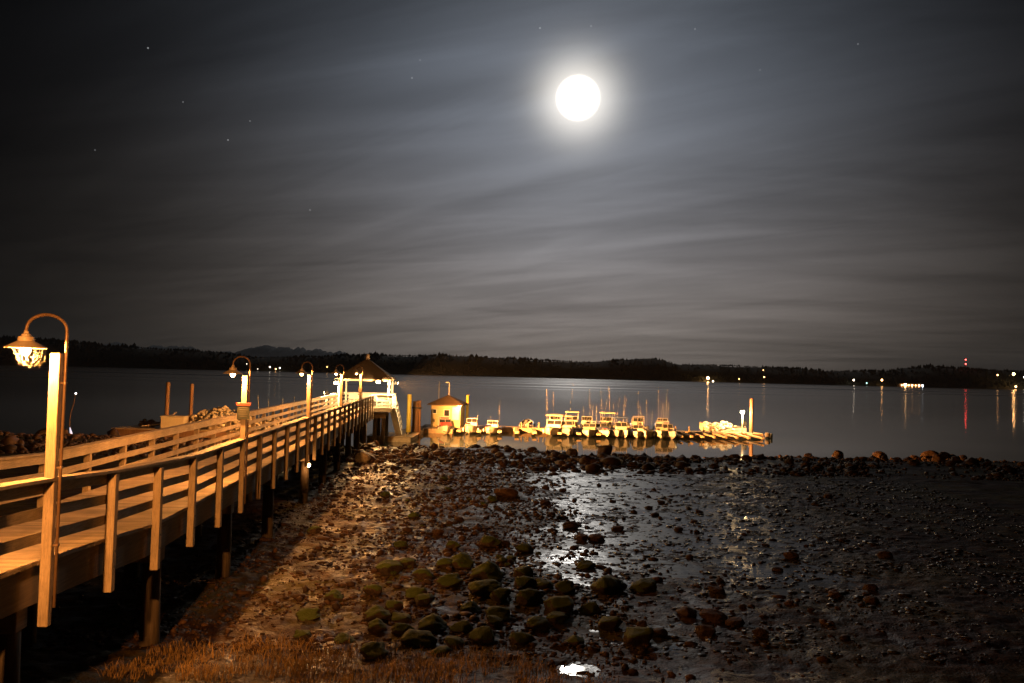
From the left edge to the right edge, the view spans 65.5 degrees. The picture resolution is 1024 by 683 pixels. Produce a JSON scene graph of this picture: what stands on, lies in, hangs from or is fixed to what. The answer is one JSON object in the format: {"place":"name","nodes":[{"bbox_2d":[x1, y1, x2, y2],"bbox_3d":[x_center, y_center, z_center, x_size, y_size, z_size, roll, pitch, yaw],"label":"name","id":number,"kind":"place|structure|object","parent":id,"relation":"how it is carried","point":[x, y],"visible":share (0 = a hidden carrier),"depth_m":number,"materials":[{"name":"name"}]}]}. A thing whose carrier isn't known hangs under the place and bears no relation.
{"place":"outdoors","nodes":[
{"label":"outdoors","id":0,"kind":"place"},
{"bbox_2d":[138,419,159,426],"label":"net pile","id":1,"kind":"object","parent":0,"point":[146,422],"visible":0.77,"depth_m":66.53,"materials":[{"name":"black fabric"}]},
{"bbox_2d":[160,415,189,427],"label":"plastic tote","id":2,"kind":"object","parent":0,"point":[169,420],"visible":0.85,"depth_m":64.74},
{"bbox_2d":[104,342,351,357],"bbox_3d":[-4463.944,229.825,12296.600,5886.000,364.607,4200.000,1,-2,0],"label":"distant mountains","id":3,"kind":"structure","parent":0,"point":[265,351],"depth_m":11761.70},
{"bbox_2d":[0,435,1023,682],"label":"mud ground","id":4,"kind":"structure","parent":0,"point":[60,661],"depth_m":20.07,"materials":[{"name":"soil"}]},
{"bbox_2d":[0,392,396,682],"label":"pier","id":5,"kind":"structure","parent":4,"relation":"on","point":[130,517],"depth_m":15.80,"materials":[{"name":"brown wood"}]},
{"bbox_2d":[3,313,68,626],"bbox_3d":[-6.171,1.640,10.129,0.480,4.031,0.705,1,-2,15],"label":"pier lamp","id":6,"kind":"object","parent":5,"relation":"attached to","point":[25,343],"visible":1,"depth_m":10.30,"materials":[{"name":"brown wood"}]},
{"bbox_2d":[224,356,250,512],"bbox_3d":[-7.118,2.374,20.314,0.480,4.031,0.705,1,-2,15],"label":"pier lamp","id":7,"kind":"object","parent":5,"relation":"attached to","point":[232,371],"visible":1,"depth_m":20.47,"materials":[{"name":"wood"}]},
{"bbox_2d":[236,403,250,418],"bbox_3d":[-6.909,1.790,20.473,0.370,0.422,0.040,2,-2,-5],"label":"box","id":8,"kind":"object","parent":7,"relation":"attached to","point":[243,410],"visible":1,"depth_m":20.46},
{"bbox_2d":[296,362,312,465],"bbox_3d":[-8.057,2.779,30.513,0.480,4.031,0.705,1,-2,15],"label":"pier lamp","id":9,"kind":"object","parent":5,"relation":"attached to","point":[301,371],"visible":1,"depth_m":30.68,"materials":[{"name":"wood"}]},
{"bbox_2d":[332,364,343,442],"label":"pier lamp","id":10,"kind":"object","parent":5,"relation":"attached to","point":[340,404],"visible":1,"depth_m":40.88,"materials":[{"name":"wood"}]},
{"bbox_2d":[354,366,362,428],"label":"pier lamp","id":11,"kind":"object","parent":5,"relation":"attached to","point":[360,397],"visible":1,"depth_m":51.05,"materials":[{"name":"wood"}]},
{"bbox_2d":[335,354,396,405],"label":"gazebo","id":12,"kind":"object","parent":5,"relation":"on","point":[372,371],"visible":0.84,"depth_m":63.59,"materials":[{"name":"white paint"}]},
{"bbox_2d":[348,394,383,405],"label":"bench","id":13,"kind":"object","parent":5,"relation":"on","point":[353,396],"visible":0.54,"depth_m":67.69,"materials":[{"name":"white paint"}]},
{"bbox_2d":[293,629,310,640],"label":"boulder","id":14,"kind":"object","parent":4,"relation":"on","point":[304,634],"visible":0.94,"depth_m":15.84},
{"bbox_2d":[295,608,320,620],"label":"boulder","id":15,"kind":"object","parent":4,"relation":"on","point":[302,614],"visible":0.94,"depth_m":17.07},
{"bbox_2d":[324,589,343,601],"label":"boulder","id":16,"kind":"object","parent":4,"relation":"on","point":[334,595],"visible":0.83,"depth_m":18.52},
{"bbox_2d":[334,632,355,643],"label":"boulder","id":17,"kind":"object","parent":4,"relation":"on","point":[342,637],"visible":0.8,"depth_m":15.65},
{"bbox_2d":[355,452,370,462],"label":"boulder","id":18,"kind":"object","parent":4,"relation":"on","point":[362,457],"visible":0.8,"depth_m":46.04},
{"bbox_2d":[363,584,382,595],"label":"boulder","id":19,"kind":"object","parent":4,"relation":"on","point":[375,589],"visible":0.93,"depth_m":19.04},
{"bbox_2d":[359,641,388,659],"bbox_3d":[-2.502,5.672,14.540,0.502,0.343,0.540,0,-3,26],"label":"boulder","id":20,"kind":"object","parent":4,"relation":"on","point":[373,650],"visible":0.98,"depth_m":14.42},
{"bbox_2d":[367,618,386,631],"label":"boulder","id":21,"kind":"object","parent":4,"relation":"on","point":[376,625],"visible":1,"depth_m":16.39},
{"bbox_2d":[364,605,390,621],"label":"boulder","id":22,"kind":"object","parent":4,"relation":"on","point":[376,611],"visible":0.85,"depth_m":17.13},
{"bbox_2d":[92,629,667,682],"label":"dry grass","id":23,"kind":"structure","parent":4,"relation":"on","point":[303,661],"depth_m":13.72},
{"bbox_2d":[375,559,403,575],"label":"boulder","id":24,"kind":"object","parent":4,"relation":"on","point":[388,567],"visible":0.94,"depth_m":21.16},
{"bbox_2d":[385,599,403,609],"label":"boulder","id":25,"kind":"object","parent":4,"relation":"on","point":[393,604],"visible":0.88,"depth_m":18.05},
{"bbox_2d":[390,612,410,622],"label":"boulder","id":26,"kind":"object","parent":4,"relation":"on","point":[401,617],"visible":0.88,"depth_m":17.15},
{"bbox_2d":[391,623,413,634],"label":"boulder","id":27,"kind":"object","parent":4,"relation":"on","point":[399,628],"visible":0.8,"depth_m":16.29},
{"bbox_2d":[400,557,415,569],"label":"mud stone","id":28,"kind":"object","parent":4,"relation":"on","point":[408,563],"visible":0.91,"depth_m":22.08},
{"bbox_2d":[405,586,427,598],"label":"boulder","id":29,"kind":"object","parent":4,"relation":"on","point":[412,592],"visible":0.79,"depth_m":18.89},
{"bbox_2d":[400,629,437,648],"bbox_3d":[-1.815,5.896,15.690,0.730,0.384,0.682,4,-2,7],"label":"boulder","id":30,"kind":"object","parent":4,"relation":"on","point":[416,638],"visible":0.88,"depth_m":15.51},
{"bbox_2d":[412,568,433,578],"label":"boulder","id":31,"kind":"object","parent":4,"relation":"on","point":[421,573],"visible":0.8,"depth_m":20.85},
{"bbox_2d":[414,593,434,605],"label":"boulder","id":32,"kind":"object","parent":4,"relation":"on","point":[424,599],"visible":1,"depth_m":18.38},
{"bbox_2d":[418,613,446,632],"bbox_3d":[-1.648,5.933,16.696,0.634,0.410,0.636,-2,3,10],"label":"boulder","id":33,"kind":"object","parent":4,"relation":"on","point":[434,622],"visible":0.85,"depth_m":16.52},
{"bbox_2d":[430,646,451,657],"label":"boulder","id":34,"kind":"object","parent":4,"relation":"on","point":[442,649],"visible":0.62,"depth_m":14.80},
{"bbox_2d":[436,558,452,567],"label":"boulder","id":35,"kind":"object","parent":4,"relation":"on","point":[443,562],"visible":0.81,"depth_m":22.05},
{"bbox_2d":[436,573,462,588],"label":"boulder","id":36,"kind":"object","parent":4,"relation":"on","point":[446,581],"visible":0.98,"depth_m":20.02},
{"bbox_2d":[444,636,464,648],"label":"boulder","id":37,"kind":"object","parent":4,"relation":"on","point":[456,641],"visible":0.81,"depth_m":15.47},
{"bbox_2d":[450,620,472,633],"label":"boulder","id":38,"kind":"object","parent":4,"relation":"on","point":[463,626],"visible":0.98,"depth_m":16.53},
{"bbox_2d":[450,552,474,569],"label":"boulder","id":39,"kind":"object","parent":4,"relation":"on","point":[462,560],"visible":0.76,"depth_m":22.20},
{"bbox_2d":[460,601,480,613],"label":"boulder","id":40,"kind":"object","parent":4,"relation":"on","point":[473,607],"visible":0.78,"depth_m":17.93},
{"bbox_2d":[469,626,494,644],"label":"boulder","id":41,"kind":"object","parent":4,"relation":"on","point":[481,635],"visible":1,"depth_m":15.93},
{"bbox_2d":[22,455,946,681],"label":"pebbles","id":42,"kind":"object","parent":4,"relation":"on","point":[197,585],"visible":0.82,"depth_m":21.83,"materials":[{"name":"stone"}]},
{"bbox_2d":[470,560,503,581],"bbox_3d":[-0.616,6.157,21.028,0.898,0.711,0.929,-2,1,24],"label":"boulder","id":43,"kind":"object","parent":4,"relation":"on","point":[488,569],"visible":0.78,"depth_m":20.76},
{"bbox_2d":[479,535,501,547],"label":"boulder","id":44,"kind":"object","parent":4,"relation":"on","point":[489,541],"visible":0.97,"depth_m":25.32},
{"bbox_2d":[487,615,502,625],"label":"boulder","id":45,"kind":"object","parent":4,"relation":"on","point":[494,620],"visible":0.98,"depth_m":16.99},
{"bbox_2d":[485,606,510,621],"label":"boulder","id":46,"kind":"object","parent":4,"relation":"on","point":[503,613],"visible":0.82,"depth_m":17.52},
{"bbox_2d":[489,587,511,602],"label":"boulder","id":47,"kind":"object","parent":4,"relation":"on","point":[500,595],"visible":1,"depth_m":18.93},
{"bbox_2d":[494,488,518,497],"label":"boulder","id":48,"kind":"object","parent":4,"relation":"on","point":[507,492],"visible":0.81,"depth_m":35.35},
{"bbox_2d":[0,428,1023,480],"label":"ridge cobbles","id":49,"kind":"object","parent":4,"relation":"on","point":[10,442],"visible":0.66,"depth_m":50.22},
{"bbox_2d":[509,631,533,644],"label":"boulder","id":50,"kind":"object","parent":4,"relation":"on","point":[521,638],"visible":0.98,"depth_m":16.15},
{"bbox_2d":[513,566,533,576],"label":"boulder","id":51,"kind":"object","parent":4,"relation":"on","point":[520,571],"visible":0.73,"depth_m":21.69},
{"bbox_2d":[515,543,533,553],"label":"boulder","id":52,"kind":"object","parent":4,"relation":"on","point":[526,548],"visible":0.97,"depth_m":24.86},
{"bbox_2d":[514,576,535,588],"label":"boulder","id":53,"kind":"object","parent":4,"relation":"on","point":[525,582],"visible":0.77,"depth_m":20.31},
{"bbox_2d":[515,588,542,606],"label":"boulder","id":54,"kind":"object","parent":4,"relation":"on","point":[528,597],"visible":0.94,"depth_m":18.87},
{"bbox_2d":[544,595,573,612],"bbox_3d":[1.099,6.195,18.621,0.720,0.461,0.717,-2,1,1],"label":"boulder","id":55,"kind":"object","parent":4,"relation":"on","point":[560,603],"visible":0.85,"depth_m":18.42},
{"bbox_2d":[555,580,575,593],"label":"boulder","id":56,"kind":"object","parent":4,"relation":"on","point":[564,587],"visible":1,"depth_m":20.17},
{"bbox_2d":[562,521,577,528],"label":"boulder","id":57,"kind":"object","parent":4,"relation":"on","point":[570,525],"visible":0.99,"depth_m":28.92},
{"bbox_2d":[563,635,584,646],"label":"boulder","id":58,"kind":"object","parent":4,"relation":"on","point":[575,640],"visible":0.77,"depth_m":16.26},
{"bbox_2d":[560,664,587,677],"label":"puddle water","id":59,"kind":"structure","parent":4,"relation":"on","point":[572,668],"depth_m":15.07,"materials":[{"name":"white liquid"}]},
{"bbox_2d":[577,560,595,570],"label":"boulder","id":60,"kind":"object","parent":4,"relation":"on","point":[586,565],"visible":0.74,"depth_m":22.96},
{"bbox_2d":[588,534,604,541],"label":"boulder","id":61,"kind":"object","parent":4,"relation":"on","point":[596,537],"visible":0.98,"depth_m":26.85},
{"bbox_2d":[597,444,612,455],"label":"boulder","id":62,"kind":"object","parent":4,"relation":"on","point":[606,449],"visible":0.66,"depth_m":57.08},
{"bbox_2d":[590,575,620,594],"bbox_3d":[2.405,6.341,20.607,0.828,0.561,0.912,-1,2,21],"label":"boulder","id":63,"kind":"object","parent":4,"relation":"on","point":[606,585],"visible":0.88,"depth_m":20.36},
{"bbox_2d":[598,616,622,630],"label":"boulder","id":64,"kind":"object","parent":4,"relation":"on","point":[609,623],"visible":0.97,"depth_m":17.39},
{"bbox_2d":[623,626,653,645],"bbox_3d":[2.650,6.184,16.681,0.636,0.434,0.642,-1,-1,8],"label":"boulder","id":65,"kind":"object","parent":4,"relation":"on","point":[637,636],"visible":0.93,"depth_m":16.47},
{"bbox_2d":[629,578,656,593],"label":"boulder","id":66,"kind":"object","parent":4,"relation":"on","point":[645,585],"visible":0.92,"depth_m":20.64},
{"bbox_2d":[653,628,667,636],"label":"boulder","id":67,"kind":"object","parent":4,"relation":"on","point":[659,632],"visible":0.88,"depth_m":17.07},
{"bbox_2d":[676,606,696,617],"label":"boulder","id":68,"kind":"object","parent":4,"relation":"on","point":[686,611],"visible":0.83,"depth_m":18.52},
{"bbox_2d":[695,624,715,636],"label":"boulder","id":69,"kind":"object","parent":4,"relation":"on","point":[705,630],"visible":0.96,"depth_m":17.22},
{"bbox_2d":[699,608,727,623],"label":"boulder","id":70,"kind":"object","parent":4,"relation":"on","point":[713,615],"visible":0.89,"depth_m":18.25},
{"bbox_2d":[708,586,724,593],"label":"boulder","id":71,"kind":"object","parent":4,"relation":"on","point":[715,590],"visible":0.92,"depth_m":20.49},
{"bbox_2d":[725,617,745,626],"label":"boulder","id":72,"kind":"object","parent":4,"relation":"on","point":[736,621],"visible":0.97,"depth_m":17.89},
{"bbox_2d":[459,465,1023,663],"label":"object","id":73,"kind":"object","parent":4,"relation":"on","point":[857,597],"visible":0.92,"depth_m":25.11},
{"bbox_2d":[752,628,768,639],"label":"boulder","id":74,"kind":"object","parent":4,"relation":"on","point":[761,633],"visible":1,"depth_m":17.00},
{"bbox_2d":[783,552,798,559],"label":"mud stone","id":75,"kind":"object","parent":4,"relation":"on","point":[791,555],"visible":0.95,"depth_m":24.82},
{"bbox_2d":[863,595,878,603],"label":"mud stone","id":76,"kind":"object","parent":4,"relation":"on","point":[870,599],"visible":1,"depth_m":19.88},
{"bbox_2d":[877,551,892,558],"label":"mud stone","id":77,"kind":"object","parent":4,"relation":"on","point":[884,554],"visible":0.93,"depth_m":24.96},
{"bbox_2d":[0,365,1023,461],"bbox_3d":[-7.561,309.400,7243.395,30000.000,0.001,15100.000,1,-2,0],"label":"sea water","id":78,"kind":"structure","parent":0,"point":[821,421],"depth_m":150.28,"materials":[{"name":"black liquid"}]},
{"bbox_2d":[164,382,169,414],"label":"piling","id":79,"kind":"object","parent":78,"relation":"in","point":[167,396],"visible":0.27,"depth_m":66.21,"materials":[{"name":"wood"}]},
{"bbox_2d":[111,425,261,438],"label":"work float","id":80,"kind":"object","parent":78,"relation":"on","point":[128,430],"visible":0.19,"depth_m":64.37,"materials":[{"name":"brown wood"}]},
{"bbox_2d":[189,405,286,429],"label":"rocks","id":81,"kind":"object","parent":80,"relation":"on","point":[224,410],"visible":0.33,"depth_m":65.82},
{"bbox_2d":[189,384,193,421],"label":"piling","id":82,"kind":"object","parent":78,"relation":"in","point":[191,400],"visible":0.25,"depth_m":66.21,"materials":[{"name":"wood"}]},
{"bbox_2d":[367,432,419,441],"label":"landing float","id":83,"kind":"object","parent":78,"relation":"on","point":[403,437],"visible":0.66,"depth_m":67.16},
{"bbox_2d":[389,396,401,434],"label":"gangway","id":84,"kind":"object","parent":83,"relation":"on","point":[396,419],"visible":0.86,"depth_m":66.42,"materials":[{"name":"white paint"}]},
{"bbox_2d":[406,394,411,433],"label":"piling","id":85,"kind":"object","parent":78,"relation":"in","point":[408,420],"visible":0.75,"depth_m":70.54,"materials":[{"name":"yellow paint"}]},
{"bbox_2d":[412,400,421,436],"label":"dolphin","id":86,"kind":"object","parent":78,"relation":"in","point":[416,418],"visible":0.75,"depth_m":73.40,"materials":[{"name":"wood"}]},
{"bbox_2d":[462,417,480,433],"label":"motor skiff","id":87,"kind":"object","parent":78,"relation":"on","point":[473,428],"visible":0.93,"depth_m":78.19,"materials":[{"name":"plastic"}]},
{"bbox_2d":[483,409,502,434],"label":"motor skiff","id":88,"kind":"object","parent":78,"relation":"on","point":[493,429],"visible":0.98,"depth_m":78.35,"materials":[{"name":"plastic"}]},
{"bbox_2d":[542,414,564,435],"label":"motor skiff","id":89,"kind":"object","parent":78,"relation":"on","point":[553,428],"visible":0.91,"depth_m":79.11,"materials":[{"name":"plastic"}]},
{"bbox_2d":[558,415,575,435],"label":"motor skiff","id":90,"kind":"object","parent":78,"relation":"on","point":[567,429],"visible":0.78,"depth_m":79.25,"materials":[{"name":"grey metal"}]},
{"bbox_2d":[565,390,579,427],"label":"motor skiff","id":91,"kind":"object","parent":78,"relation":"on","point":[575,423],"visible":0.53,"depth_m":86.85,"materials":[{"name":"plastic"}]},
{"bbox_2d":[580,403,597,436],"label":"motor skiff","id":92,"kind":"object","parent":78,"relation":"on","point":[588,430],"visible":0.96,"depth_m":78.30,"materials":[{"name":"plastic"}]},
{"bbox_2d":[423,422,763,439],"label":"floating dock","id":93,"kind":"object","parent":78,"relation":"on","point":[680,433],"visible":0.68,"depth_m":82.20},
{"bbox_2d":[436,416,453,432],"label":"motor skiff","id":94,"kind":"object","parent":93,"relation":"on","point":[445,425],"visible":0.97,"depth_m":78.54,"materials":[{"name":"plastic"}]},
{"bbox_2d":[427,381,467,426],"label":"float hut","id":95,"kind":"object","parent":93,"relation":"on","point":[450,407],"visible":0.97,"depth_m":80.61,"materials":[{"name":"yellow"}]},
{"bbox_2d":[591,403,610,436],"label":"motor skiff","id":96,"kind":"object","parent":78,"relation":"on","point":[603,429],"visible":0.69,"depth_m":78.61,"materials":[{"name":"plastic"}]},
{"bbox_2d":[599,400,615,428],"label":"motor skiff","id":97,"kind":"object","parent":78,"relation":"on","point":[607,420],"visible":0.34,"depth_m":86.87,"materials":[{"name":"plastic"}]},
{"bbox_2d":[609,405,621,437],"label":"motor skiff","id":98,"kind":"object","parent":78,"relation":"on","point":[616,433],"visible":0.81,"depth_m":77.70,"materials":[{"name":"grey metal"}]},
{"bbox_2d":[611,399,629,437],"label":"motor skiff","id":99,"kind":"object","parent":78,"relation":"on","point":[622,426],"visible":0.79,"depth_m":79.19,"materials":[{"name":"plastic"}]},
{"bbox_2d":[630,411,643,437],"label":"motor skiff","id":100,"kind":"object","parent":78,"relation":"on","point":[637,433],"visible":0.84,"depth_m":78.02,"materials":[{"name":"plastic"}]},
{"bbox_2d":[630,416,645,428],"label":"motor skiff","id":101,"kind":"object","parent":78,"relation":"on","point":[636,421],"visible":0.48,"depth_m":86.91,"materials":[{"name":"plastic"}]},
{"bbox_2d":[641,400,654,438],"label":"motor skiff","id":102,"kind":"object","parent":78,"relation":"on","point":[647,433],"visible":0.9,"depth_m":77.54,"materials":[{"name":"plastic"}]},
{"bbox_2d":[653,407,668,438],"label":"motor skiff","id":103,"kind":"object","parent":78,"relation":"on","point":[660,431],"visible":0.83,"depth_m":78.29,"materials":[{"name":"plastic"}]},
{"bbox_2d":[653,405,677,438],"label":"motor skiff","id":104,"kind":"object","parent":78,"relation":"on","point":[671,434],"visible":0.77,"depth_m":77.88,"materials":[{"name":"grey metal"}]},
{"bbox_2d":[699,421,746,431],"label":"motor skiff","id":105,"kind":"object","parent":78,"relation":"on","point":[737,428],"visible":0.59,"depth_m":84.93,"materials":[{"name":"plastic"}]},
{"bbox_2d":[701,421,735,430],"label":"gear sacks","id":106,"kind":"object","parent":105,"relation":"in","point":[719,426],"visible":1,"depth_m":84.58,"materials":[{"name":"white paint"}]},
{"bbox_2d":[749,398,753,432],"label":"piling","id":107,"kind":"object","parent":78,"relation":"in","point":[751,416],"visible":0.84,"depth_m":83.22,"materials":[{"name":"wood"}]},
{"bbox_2d":[0,340,1023,389],"bbox_3d":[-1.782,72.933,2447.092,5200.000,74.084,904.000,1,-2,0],"label":"hills","id":108,"kind":"structure","parent":0,"point":[604,366],"depth_m":2044.19,"materials":[{"name":"plant"}]},
{"bbox_2d":[0,335,1023,386],"bbox_3d":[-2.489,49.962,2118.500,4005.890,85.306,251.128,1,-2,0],"label":"forest","id":109,"kind":"object","parent":108,"relation":"on","point":[74,342],"visible":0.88,"depth_m":2052.14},
{"bbox_2d":[0,0,1023,371],"label":"sky","id":110,"kind":"structure","parent":0,"point":[838,185],"materials":[{"name":"grey"}]},
{"bbox_2d":[489,464,880,677],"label":"tide pool water","id":111,"kind":"structure","parent":0,"point":[757,570],"depth_m":27.94,"materials":[{"name":"black liquid"}]},
{"bbox_2d":[468,579,502,595],"bbox_3d":[-0.647,6.088,19.540,0.852,0.475,0.811,-2,-8,-20],"label":"boulder","id":112,"kind":"object","parent":111,"relation":"in","point":[485,587],"visible":0.73,"depth_m":19.31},
{"bbox_2d":[526,616,549,631],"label":"boulder","id":113,"kind":"object","parent":111,"relation":"in","point":[540,623],"visible":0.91,"depth_m":17.09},
{"bbox_2d":[534,578,553,589],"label":"boulder","id":114,"kind":"object","parent":111,"relation":"in","point":[541,584],"visible":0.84,"depth_m":20.32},
{"bbox_2d":[546,611,567,623],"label":"boulder","id":115,"kind":"object","parent":111,"relation":"in","point":[556,617],"visible":0.99,"depth_m":17.71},
{"bbox_2d":[578,602,600,614],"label":"boulder","id":116,"kind":"object","parent":111,"relation":"in","point":[591,608],"visible":0.88,"depth_m":18.59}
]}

